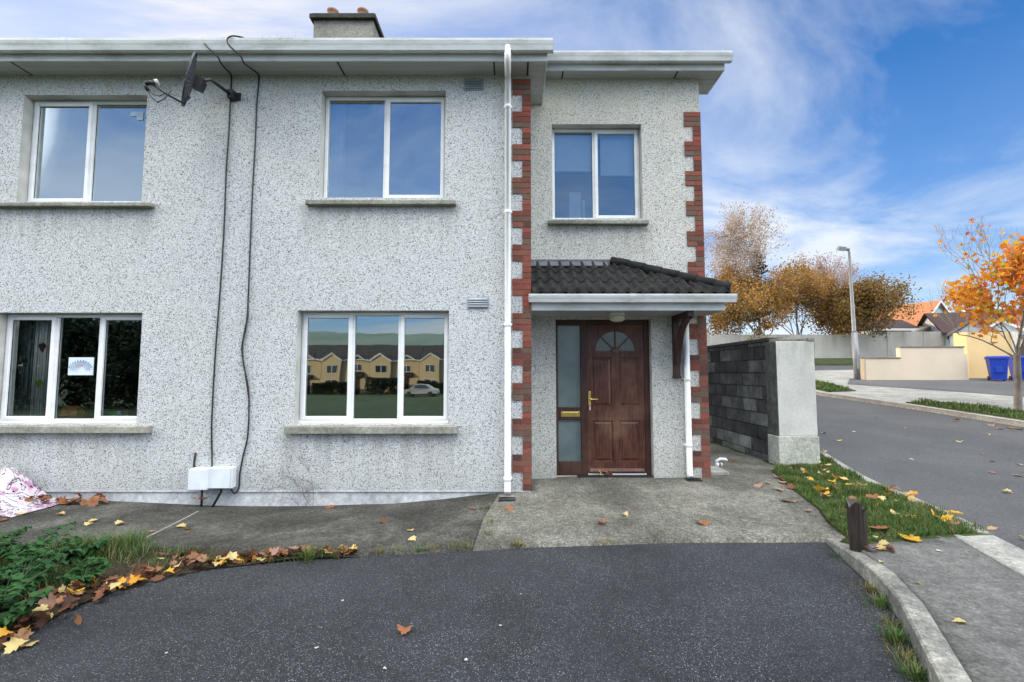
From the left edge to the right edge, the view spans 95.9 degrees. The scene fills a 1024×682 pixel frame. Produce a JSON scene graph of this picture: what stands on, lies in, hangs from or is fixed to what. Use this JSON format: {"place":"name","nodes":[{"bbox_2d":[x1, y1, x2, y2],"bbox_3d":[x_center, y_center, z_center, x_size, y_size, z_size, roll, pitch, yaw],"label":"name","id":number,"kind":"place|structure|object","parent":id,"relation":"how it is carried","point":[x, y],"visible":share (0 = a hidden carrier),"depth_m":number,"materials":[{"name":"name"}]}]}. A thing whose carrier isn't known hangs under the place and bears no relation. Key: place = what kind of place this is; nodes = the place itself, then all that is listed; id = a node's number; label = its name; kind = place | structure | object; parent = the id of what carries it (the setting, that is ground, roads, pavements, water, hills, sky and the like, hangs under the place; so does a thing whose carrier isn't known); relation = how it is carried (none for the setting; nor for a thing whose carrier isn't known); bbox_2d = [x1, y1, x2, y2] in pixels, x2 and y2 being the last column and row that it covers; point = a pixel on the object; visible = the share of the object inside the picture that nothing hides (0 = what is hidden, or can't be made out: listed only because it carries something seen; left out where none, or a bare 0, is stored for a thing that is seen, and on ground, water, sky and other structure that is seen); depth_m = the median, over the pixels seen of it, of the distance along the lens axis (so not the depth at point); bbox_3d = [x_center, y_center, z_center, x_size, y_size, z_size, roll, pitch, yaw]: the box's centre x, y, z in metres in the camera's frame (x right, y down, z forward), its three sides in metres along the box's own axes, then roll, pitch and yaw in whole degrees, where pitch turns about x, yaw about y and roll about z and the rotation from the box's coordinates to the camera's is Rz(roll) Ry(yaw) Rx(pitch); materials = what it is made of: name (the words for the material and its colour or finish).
{"place":"outdoors","nodes":[
{"label":"outdoors","id":0,"kind":"place"},
{"bbox_2d":[58,405,87,417],"bbox_3d":[-5.753,0.935,6.051,0.314,0.180,0.246,0,-4,0],"label":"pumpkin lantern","id":1,"kind":"object","parent":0,"point":[73,411],"visible":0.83,"depth_m":5.98,"materials":[{"name":"orange plastic"}]},
{"bbox_2d":[0,535,216,600],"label":"grass","id":2,"kind":"structure","parent":0,"point":[104,553],"depth_m":3.92,"materials":[{"name":"plant"}]},
{"bbox_2d":[108,410,127,415],"bbox_3d":[-5.174,0.971,6.072,0.165,0.110,0.120,0,-4,0],"label":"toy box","id":3,"kind":"object","parent":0,"point":[119,413],"visible":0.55,"depth_m":6.02,"materials":[{"name":"green plastic"}]},
{"bbox_2d":[0,548,359,649],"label":"flower bed","id":4,"kind":"object","parent":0,"point":[112,572],"visible":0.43,"depth_m":3.76,"materials":[{"name":"plant"}]},
{"bbox_2d":[0,525,32,555],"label":"green plant","id":5,"kind":"object","parent":4,"relation":"on","point":[12,533],"visible":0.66,"depth_m":4.04,"materials":[{"name":"green plant"}]},
{"bbox_2d":[0,587,53,637],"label":"green plant","id":6,"kind":"object","parent":4,"relation":"on","point":[11,615],"visible":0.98,"depth_m":2.80,"materials":[{"name":"green plant"}]},
{"bbox_2d":[0,541,54,592],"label":"green plant","id":7,"kind":"object","parent":4,"relation":"on","point":[24,552],"visible":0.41,"depth_m":3.31,"materials":[{"name":"green plant"}]},
{"bbox_2d":[0,548,68,612],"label":"green plant","id":8,"kind":"object","parent":4,"relation":"on","point":[11,598],"visible":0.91,"depth_m":3.05,"materials":[{"name":"green plant"}]},
{"bbox_2d":[0,528,75,578],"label":"green plant","id":9,"kind":"object","parent":4,"relation":"on","point":[58,556],"visible":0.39,"depth_m":3.51,"materials":[{"name":"green plant"}]},
{"bbox_2d":[0,521,77,564],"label":"green plant","id":10,"kind":"object","parent":4,"relation":"on","point":[51,533],"visible":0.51,"depth_m":3.78,"materials":[{"name":"green plant"}]},
{"bbox_2d":[30,535,89,556],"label":"grass tuft","id":11,"kind":"object","parent":4,"relation":"on","point":[55,544],"visible":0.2,"depth_m":4.06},
{"bbox_2d":[46,531,100,557],"bbox_3d":[-3.899,1.773,4.026,0.529,0.159,0.524,0,-4,0],"label":"grass tuft","id":12,"kind":"object","parent":4,"relation":"on","point":[59,546],"visible":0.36,"depth_m":4.10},
{"bbox_2d":[51,556,111,590],"bbox_3d":[-3.151,1.730,3.414,0.296,0.178,0.324,0,-4,0],"label":"green plant","id":13,"kind":"object","parent":4,"relation":"on","point":[84,575],"visible":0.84,"depth_m":3.42,"materials":[{"name":"green plant"}]},
{"bbox_2d":[59,536,111,566],"bbox_3d":[-3.616,1.760,3.868,0.391,0.191,0.314,0,-4,0],"label":"green plant","id":14,"kind":"object","parent":4,"relation":"on","point":[76,552],"visible":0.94,"depth_m":3.85,"materials":[{"name":"green plant"}]},
{"bbox_2d":[141,557,178,573],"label":"grass tuft","id":15,"kind":"object","parent":4,"relation":"on","point":[164,565],"visible":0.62,"depth_m":3.73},
{"bbox_2d":[0,544,357,646],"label":"leaf litter","id":16,"kind":"object","parent":4,"relation":"on","point":[24,634],"visible":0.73,"depth_m":3.45,"materials":[{"name":"plant"}]},
{"bbox_2d":[0,626,14,636],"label":"fallen leaf","id":17,"kind":"object","parent":16,"relation":"on","point":[4,631],"visible":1,"depth_m":2.66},
{"bbox_2d":[33,604,51,612],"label":"fallen leaf","id":18,"kind":"object","parent":16,"relation":"on","point":[43,607],"visible":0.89,"depth_m":2.95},
{"bbox_2d":[35,592,59,605],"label":"fallen leaf","id":19,"kind":"object","parent":16,"relation":"on","point":[51,599],"visible":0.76,"depth_m":3.03,"materials":[{"name":"plant"}]},
{"bbox_2d":[128,573,148,585],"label":"fallen leaf","id":20,"kind":"object","parent":16,"relation":"on","point":[132,579],"visible":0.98,"depth_m":3.46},
{"bbox_2d":[263,547,284,564],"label":"grass tuft","id":21,"kind":"object","parent":16,"relation":"on","point":[274,558],"visible":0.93,"depth_m":3.86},
{"bbox_2d":[0,493,498,556],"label":"path","id":22,"kind":"structure","parent":0,"point":[361,526],"depth_m":4.80,"materials":[{"name":"concrete"}]},
{"bbox_2d":[0,467,70,516],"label":"plastic sack","id":23,"kind":"object","parent":22,"relation":"on","point":[16,487],"visible":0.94,"depth_m":5.41,"materials":[{"name":"plastic"}]},
{"bbox_2d":[58,495,68,503],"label":"fallen leaf","id":24,"kind":"object","parent":22,"relation":"on","point":[63,500],"visible":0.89,"depth_m":5.50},
{"bbox_2d":[62,529,112,548],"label":"grass tuft","id":25,"kind":"object","parent":22,"relation":"on","point":[85,542],"visible":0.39,"depth_m":4.18,"materials":[{"name":"plant"}]},
{"bbox_2d":[54,520,134,553],"bbox_3d":[-3.689,1.780,4.093,0.570,0.160,0.618,-4,-6,45],"label":"grass tuft","id":26,"kind":"object","parent":22,"relation":"on","point":[92,542],"visible":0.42,"depth_m":4.14,"materials":[{"name":"plant"}]},
{"bbox_2d":[83,524,153,548],"bbox_3d":[-3.573,1.785,4.167,0.593,0.160,0.461,3,-5,-37],"label":"grass tuft","id":27,"kind":"object","parent":22,"relation":"on","point":[115,539],"visible":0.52,"depth_m":4.21,"materials":[{"name":"plant"}]},
{"bbox_2d":[98,524,152,552],"bbox_3d":[-3.422,1.778,4.143,0.559,0.159,0.530,0,-4,0],"label":"grass tuft","id":28,"kind":"object","parent":22,"relation":"on","point":[134,540],"visible":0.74,"depth_m":4.20,"materials":[{"name":"plant"}]},
{"bbox_2d":[0,542,928,681],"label":"driveway","id":29,"kind":"structure","parent":0,"point":[727,612],"depth_m":2.93,"materials":[{"name":"asphalt"}]},
{"bbox_2d":[3,637,29,653],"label":"fallen leaf","id":30,"kind":"object","parent":29,"relation":"on","point":[13,643],"visible":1,"depth_m":2.64,"materials":[{"name":"plant"}]},
{"bbox_2d":[74,613,81,625],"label":"fallen leaf","id":31,"kind":"object","parent":29,"relation":"on","point":[78,620],"visible":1,"depth_m":2.91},
{"bbox_2d":[283,542,324,564],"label":"grass tuft","id":32,"kind":"object","parent":29,"relation":"on","point":[306,555],"visible":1,"depth_m":3.88,"materials":[{"name":"plant"}]},
{"bbox_2d":[397,624,412,633],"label":"fallen leaf","id":33,"kind":"object","parent":29,"relation":"on","point":[403,630],"visible":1,"depth_m":2.80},
{"bbox_2d":[849,577,879,595],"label":"grass tuft","id":34,"kind":"object","parent":29,"relation":"on","point":[870,587],"visible":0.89,"depth_m":3.36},
{"bbox_2d":[850,588,893,612],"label":"grass tuft","id":35,"kind":"object","parent":29,"relation":"on","point":[882,604],"visible":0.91,"depth_m":3.15,"materials":[{"name":"plant"}]},
{"bbox_2d":[867,608,901,628],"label":"grass tuft","id":36,"kind":"object","parent":29,"relation":"on","point":[892,622],"visible":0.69,"depth_m":2.91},
{"bbox_2d":[875,615,912,648],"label":"grass tuft","id":37,"kind":"object","parent":29,"relation":"on","point":[894,637],"visible":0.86,"depth_m":2.73,"materials":[{"name":"plant"}]},
{"bbox_2d":[870,638,919,667],"bbox_3d":[2.181,1.737,2.576,0.321,0.068,0.251,0,-4,0],"label":"grass tuft","id":38,"kind":"object","parent":29,"relation":"on","point":[902,655],"visible":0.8,"depth_m":2.58,"materials":[{"name":"plant"}]},
{"bbox_2d":[883,645,930,681],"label":"grass tuft","id":39,"kind":"object","parent":29,"relation":"on","point":[915,674],"visible":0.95,"depth_m":2.42,"materials":[{"name":"plant"}]},
{"bbox_2d":[0,0,1023,334],"label":"sky","id":40,"kind":"structure","parent":0,"point":[870,127],"materials":[{"name":"blue"}]},
{"bbox_2d":[473,442,845,550],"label":"doorstep path","id":41,"kind":"structure","parent":0,"point":[736,506],"depth_m":4.99,"materials":[{"name":"concrete"}]},
{"bbox_2d":[499,497,514,501],"bbox_3d":[-0.059,1.869,5.434,0.194,0.032,0.140,0,-4,0],"label":"drain grate","id":42,"kind":"object","parent":41,"relation":"on","point":[503,499],"visible":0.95,"depth_m":5.43,"materials":[{"name":"black plastic"}]},
{"bbox_2d":[578,475,653,477],"bbox_3d":[1.432,1.867,6.386,1.042,0.022,0.090,0,-4,0],"label":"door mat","id":43,"kind":"object","parent":41,"relation":"on","point":[620,476],"depth_m":6.34,"materials":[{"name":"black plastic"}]},
{"bbox_2d":[710,466,729,474],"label":"paving slab","id":44,"kind":"structure","parent":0,"point":[715,470],"depth_m":6.51,"materials":[{"name":"concrete"}]},
{"bbox_2d":[744,252,779,334],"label":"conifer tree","id":45,"kind":"object","parent":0,"point":[761,267],"visible":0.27,"depth_m":42.13,"materials":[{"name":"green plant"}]},
{"bbox_2d":[815,380,851,390],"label":"grass","id":46,"kind":"structure","parent":0,"point":[826,385],"depth_m":16.79,"materials":[{"name":"plant"}]},
{"bbox_2d":[816,388,855,391],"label":"corner verge","id":47,"kind":"structure","parent":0,"point":[835,391],"depth_m":16.09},
{"bbox_2d":[814,358,860,364],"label":"end verge","id":48,"kind":"structure","parent":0,"point":[833,361],"depth_m":33.39,"materials":[{"name":"plant"}]},
{"bbox_2d":[710,441,991,543],"bbox_3d":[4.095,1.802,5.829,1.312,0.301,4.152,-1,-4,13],"label":"grass","id":49,"kind":"structure","parent":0,"point":[927,525],"depth_m":5.00,"materials":[{"name":"plant"}]},
{"bbox_2d":[941,513,953,523],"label":"fallen leaf","id":50,"kind":"object","parent":49,"relation":"on","point":[950,517],"visible":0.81,"depth_m":4.41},
{"bbox_2d":[836,300,949,333],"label":"orange roof house","id":51,"kind":"structure","parent":0,"point":[927,309],"depth_m":45.58,"materials":[{"name":"tile"}]},
{"bbox_2d":[815,365,1023,549],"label":"road","id":52,"kind":"structure","parent":0,"point":[946,470],"depth_m":8.03,"materials":[{"name":"asphalt"}]},
{"bbox_2d":[815,370,1023,420],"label":"pavement","id":53,"kind":"structure","parent":0,"point":[891,394],"depth_m":15.26,"materials":[{"name":"concrete"}]},
{"bbox_2d":[836,246,860,379],"bbox_3d":[14.812,-1.146,20.323,0.723,6.127,0.260,0,-4,0],"label":"street lamp","id":54,"kind":"object","parent":53,"relation":"on","point":[856,357],"visible":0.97,"depth_m":20.24,"materials":[{"name":"metal"}]},
{"bbox_2d":[925,216,1023,410],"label":"maple tree","id":55,"kind":"object","parent":53,"relation":"on","point":[969,294],"visible":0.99,"depth_m":12.26,"materials":[{"name":"orange plant"}]},
{"bbox_2d":[848,378,1023,395],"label":"neighbour driveway","id":56,"kind":"structure","parent":0,"point":[984,386],"depth_m":18.15,"materials":[{"name":"concrete"}]},
{"bbox_2d":[984,356,1009,380],"bbox_3d":[20.568,1.161,19.605,0.630,1.055,0.835,-3,-5,35],"label":"wheelie bin","id":57,"kind":"object","parent":56,"relation":"on","point":[997,367],"visible":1,"depth_m":19.35,"materials":[{"name":"blue plastic"}]},
{"bbox_2d":[1008,356,1023,379],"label":"wheelie bin","id":58,"kind":"object","parent":56,"relation":"on","point":[1010,364],"visible":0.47,"depth_m":19.71,"materials":[{"name":"blue plastic"}]},
{"bbox_2d":[861,536,1023,681],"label":"pavement","id":59,"kind":"structure","parent":0,"point":[981,594],"depth_m":3.01,"materials":[{"name":"concrete"}]},
{"bbox_2d":[846,498,867,551],"bbox_3d":[2.900,1.586,3.877,0.144,0.491,0.114,0,-4,0],"label":"timber post","id":60,"kind":"object","parent":59,"relation":"on","point":[857,522],"visible":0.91,"depth_m":3.84,"materials":[{"name":"wood"}]},
{"bbox_2d":[898,533,927,544],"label":"fallen leaf","id":61,"kind":"object","parent":59,"relation":"on","point":[914,538],"visible":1,"depth_m":4.04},
{"bbox_2d":[906,397,1023,419],"bbox_3d":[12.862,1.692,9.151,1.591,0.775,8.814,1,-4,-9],"label":"grass","id":62,"kind":"structure","parent":0,"point":[988,408],"depth_m":12.07,"materials":[{"name":"plant"}]},
{"bbox_2d":[953,534,1023,576],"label":"pavement edge","id":63,"kind":"object","parent":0,"point":[1006,554],"visible":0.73,"depth_m":3.82,"materials":[{"name":"paint"}]},
{"bbox_2d":[959,308,1023,327],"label":"red roof house","id":64,"kind":"structure","parent":0,"point":[1018,321],"depth_m":58.16,"materials":[{"name":"brown tile"}]},
{"bbox_3d":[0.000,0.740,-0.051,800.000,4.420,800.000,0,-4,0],"label":"ground","id":65,"kind":"structure","parent":0,"visible":0},
{"bbox_2d":[0,7,737,505],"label":"semi detached house","id":66,"kind":"structure","parent":65,"relation":"on","point":[442,285],"depth_m":5.94,"materials":[{"name":"paint"}]},
{"bbox_2d":[10,321,35,415],"bbox_3d":[-6.467,0.361,6.135,0.320,1.596,0.084,0,-4,0],"label":"curtain","id":67,"kind":"object","parent":66,"relation":"hanging from","point":[24,348],"visible":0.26,"depth_m":6.12,"materials":[{"name":"fabric"}]},
{"bbox_2d":[30,321,51,415],"bbox_3d":[-6.132,0.354,6.035,0.246,1.596,0.084,0,-4,0],"label":"curtain","id":68,"kind":"object","parent":66,"relation":"hanging from","point":[40,372],"visible":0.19,"depth_m":6.01,"materials":[{"name":"fabric"}]},
{"bbox_2d":[0,314,151,432],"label":"window","id":69,"kind":"structure","parent":66,"relation":"in","point":[57,320],"depth_m":5.90,"materials":[{"name":"white plastic"}]},
{"bbox_2d":[0,101,155,207],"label":"window","id":70,"kind":"structure","parent":66,"relation":"in","point":[85,154],"depth_m":6.13,"materials":[{"name":"white plastic"}]},
{"bbox_2d":[68,357,93,374],"bbox_3d":[-5.539,0.324,5.936,0.325,0.228,0.020,0,-4,0],"label":"paper drawing","id":71,"kind":"object","parent":66,"relation":"attached to","point":[80,365],"visible":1,"depth_m":5.94,"materials":[{"name":"white"}]},
{"bbox_2d":[130,112,143,119],"bbox_3d":[-5.008,-3.005,6.170,0.175,0.120,0.001,0,-4,0],"label":"tape patch","id":72,"kind":"object","parent":66,"relation":"attached to","point":[139,115],"visible":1,"depth_m":6.17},
{"bbox_2d":[142,52,240,106],"bbox_3d":[-3.907,-3.082,5.683,0.613,0.690,0.804,-1,-4,10],"label":"satellite dish","id":73,"kind":"object","parent":66,"relation":"attached to","point":[192,80],"visible":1,"depth_m":5.45,"materials":[{"name":"grey metal"}]},
{"bbox_2d":[188,467,209,489],"bbox_3d":[-3.788,1.674,5.626,0.227,0.252,0.140,0,-4,0],"label":"meter box","id":74,"kind":"object","parent":66,"relation":"attached to","point":[197,478],"visible":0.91,"depth_m":5.56,"materials":[{"name":"plastic"}]},
{"bbox_2d":[204,43,231,466],"bbox_3d":[-3.690,-1.055,5.667,0.212,5.240,0.437,0,-4,0],"label":"cable","id":75,"kind":"object","parent":66,"relation":"attached to","point":[221,259],"visible":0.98,"depth_m":5.84,"materials":[{"name":"rubber"}]},
{"bbox_2d":[208,466,236,488],"bbox_3d":[-3.538,1.665,5.641,0.292,0.249,0.110,0,-4,0],"label":"meter box","id":76,"kind":"object","parent":66,"relation":"attached to","point":[221,477],"visible":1,"depth_m":5.59,"materials":[{"name":"plastic"}]},
{"bbox_2d":[226,35,259,493],"bbox_3d":[-3.366,-0.935,5.650,0.193,5.607,0.461,0,-4,3],"label":"cable","id":77,"kind":"object","parent":66,"relation":"attached to","point":[230,36],"visible":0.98,"depth_m":5.84,"materials":[{"name":"rubber"}]},
{"bbox_2d":[241,313,249,397],"bbox_3d":[-3.326,0.179,5.777,0.127,1.060,0.020,0,-4,0],"label":"cable","id":78,"kind":"object","parent":66,"relation":"attached to","point":[242,355],"visible":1,"depth_m":5.77,"materials":[{"name":"rubber"}]},
{"bbox_2d":[251,437,327,506],"bbox_3d":[-2.714,1.644,5.685,1.022,1.018,0.020,0,-4,0],"label":"dead vine","id":79,"kind":"object","parent":66,"relation":"attached to","point":[293,482],"visible":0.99,"depth_m":5.68,"materials":[{"name":"plant"}]},
{"bbox_2d":[284,312,457,433],"bbox_3d":[-1.732,0.386,5.842,2.124,1.529,0.280,0,-4,0],"label":"window","id":80,"kind":"structure","parent":66,"relation":"in","point":[352,316],"depth_m":5.89,"materials":[{"name":"white plastic"}]},
{"bbox_2d":[305,97,456,206],"bbox_3d":[-1.666,-2.492,6.042,1.909,1.543,0.280,0,-4,0],"label":"window","id":81,"kind":"structure","parent":66,"relation":"in","point":[376,147],"depth_m":6.13,"materials":[{"name":"white plastic"}]},
{"bbox_2d":[554,135,591,171],"bbox_3d":[0.924,-2.807,6.921,0.574,0.580,0.068,0,-4,0],"label":"roller blind","id":82,"kind":"object","parent":66,"relation":"attached to","point":[572,153],"visible":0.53,"depth_m":6.89,"materials":[{"name":"fabric"}]},
{"bbox_2d":[569,192,584,217],"bbox_3d":[0.922,-1.949,6.796,0.400,0.480,0.160,0,-4,0],"label":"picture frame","id":83,"kind":"object","parent":66,"relation":"on","point":[574,204],"visible":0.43,"depth_m":6.79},
{"bbox_2d":[548,129,648,225],"bbox_3d":[1.220,-2.382,6.686,1.420,1.491,0.280,0,-4,0],"label":"window","id":84,"kind":"structure","parent":66,"relation":"in","point":[594,133],"depth_m":6.74,"materials":[{"name":"white plastic"}]},
{"bbox_2d":[586,325,645,472],"bbox_3d":[1.467,0.803,6.512,0.803,2.081,0.121,0,-4,0],"label":"front door","id":85,"kind":"structure","parent":66,"relation":"in","point":[615,353],"depth_m":6.52,"materials":[{"name":"brown wood"}]},
{"bbox_2d":[599,136,633,175],"bbox_3d":[1.594,-2.774,6.919,0.553,0.646,0.068,0,-4,0],"label":"roller blind","id":86,"kind":"object","parent":66,"relation":"attached to","point":[616,155],"visible":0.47,"depth_m":6.89,"materials":[{"name":"fabric"}]},
{"bbox_2d":[609,312,624,321],"bbox_3d":[1.402,-0.313,6.156,0.210,0.118,0.210,0,-4,0],"label":"porch lamp","id":87,"kind":"object","parent":66,"relation":"attached to","point":[617,317],"visible":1,"depth_m":6.08,"materials":[{"name":"glass"}]},
{"bbox_2d":[706,290,771,341],"bbox_3d":[18.598,-1.637,39.487,5.451,6.386,6.918,0,-4,0],"label":"autumn tree","id":88,"kind":"object","parent":65,"relation":"on","point":[730,315],"visible":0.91,"depth_m":38.52,"materials":[{"name":"brown plant"}]},
{"bbox_2d":[707,338,776,460],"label":"block wall","id":89,"kind":"structure","parent":65,"relation":"on","point":[737,402],"depth_m":8.53,"materials":[{"name":"concrete"}]},
{"bbox_2d":[704,194,788,333],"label":"birch tree","id":90,"kind":"object","parent":65,"relation":"on","point":[733,226],"visible":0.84,"depth_m":41.07,"materials":[{"name":"brown plant"}]},
{"bbox_2d":[705,256,808,335],"bbox_3d":[20.960,-3.200,40.623,7.214,9.577,10.680,0,-4,0],"label":"autumn tree","id":91,"kind":"object","parent":65,"relation":"on","point":[752,285],"visible":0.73,"depth_m":38.57,"materials":[{"name":"orange plant"}]},
{"bbox_2d":[741,254,842,334],"bbox_3d":[24.235,-3.209,40.194,8.944,9.620,7.202,-2,-5,32],"label":"autumn tree","id":92,"kind":"object","parent":65,"relation":"on","point":[811,288],"visible":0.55,"depth_m":39.44,"materials":[{"name":"orange plant"}]},
{"bbox_2d":[765,337,819,465],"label":"gate pier","id":93,"kind":"structure","parent":65,"relation":"on","point":[793,437],"depth_m":7.22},
{"bbox_2d":[707,332,945,357],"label":"grey wall","id":94,"kind":"structure","parent":65,"relation":"on","point":[832,346],"depth_m":38.08,"materials":[{"name":"concrete"}]},
{"bbox_2d":[792,248,863,333],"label":"autumn tree","id":95,"kind":"object","parent":65,"relation":"on","point":[820,265],"visible":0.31,"depth_m":41.77,"materials":[{"name":"brown plant"}]},
{"bbox_2d":[798,277,877,336],"bbox_3d":[27.523,-1.739,39.437,7.437,6.702,6.706,2,-5,-30],"label":"bushy tree","id":96,"kind":"object","parent":65,"relation":"on","point":[842,309],"visible":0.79,"depth_m":38.18,"materials":[{"name":"brown plant"}]},
{"bbox_2d":[806,266,925,340],"bbox_3d":[29.932,-2.308,38.538,6.742,7.780,8.637,0,-4,0],"label":"bushy tree","id":97,"kind":"object","parent":65,"relation":"on","point":[880,297],"visible":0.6,"depth_m":37.11,"materials":[{"name":"brown plant"}]},
{"bbox_2d":[851,320,919,334],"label":"conservatory","id":98,"kind":"object","parent":65,"relation":"on","point":[901,326],"visible":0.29,"depth_m":41.44,"materials":[{"name":"white tile"}]},
{"bbox_2d":[826,538,971,681],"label":"driveway kerb","id":99,"kind":"structure","parent":65,"relation":"on","point":[935,654],"depth_m":2.77,"materials":[{"name":"concrete"}]},
{"bbox_2d":[820,451,990,533],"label":"road kerb","id":100,"kind":"structure","parent":65,"relation":"on","point":[869,479],"depth_m":5.59,"materials":[{"name":"concrete"}]},
{"bbox_2d":[860,346,968,379],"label":"garden wall","id":101,"kind":"structure","parent":65,"relation":"on","point":[928,363],"depth_m":19.98,"materials":[{"name":"paint"}]},
{"bbox_2d":[908,325,930,331],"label":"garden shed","id":102,"kind":"structure","parent":65,"relation":"on","point":[924,328],"depth_m":40.44,"materials":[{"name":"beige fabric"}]},
{"bbox_2d":[816,370,1023,426],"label":"kerb","id":103,"kind":"structure","parent":65,"relation":"on","point":[952,413],"depth_m":12.47,"materials":[{"name":"concrete"}]},
{"bbox_2d":[917,312,1001,345],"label":"dark roof house","id":104,"kind":"structure","parent":65,"relation":"on","point":[937,324],"depth_m":39.31,"materials":[{"name":"brown tile"}]},
{"bbox_2d":[947,319,999,345],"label":"gable house","id":105,"kind":"structure","parent":65,"relation":"on","point":[959,329],"depth_m":34.88,"materials":[{"name":"paint"}]},
{"bbox_2d":[953,332,1017,377],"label":"boundary wall","id":106,"kind":"structure","parent":65,"relation":"on","point":[976,351],"depth_m":20.92,"materials":[{"name":"paint"}]},
{"bbox_2d":[989,321,1023,334],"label":"gable house","id":107,"kind":"structure","parent":65,"relation":"on","point":[1010,327],"depth_m":36.45,"materials":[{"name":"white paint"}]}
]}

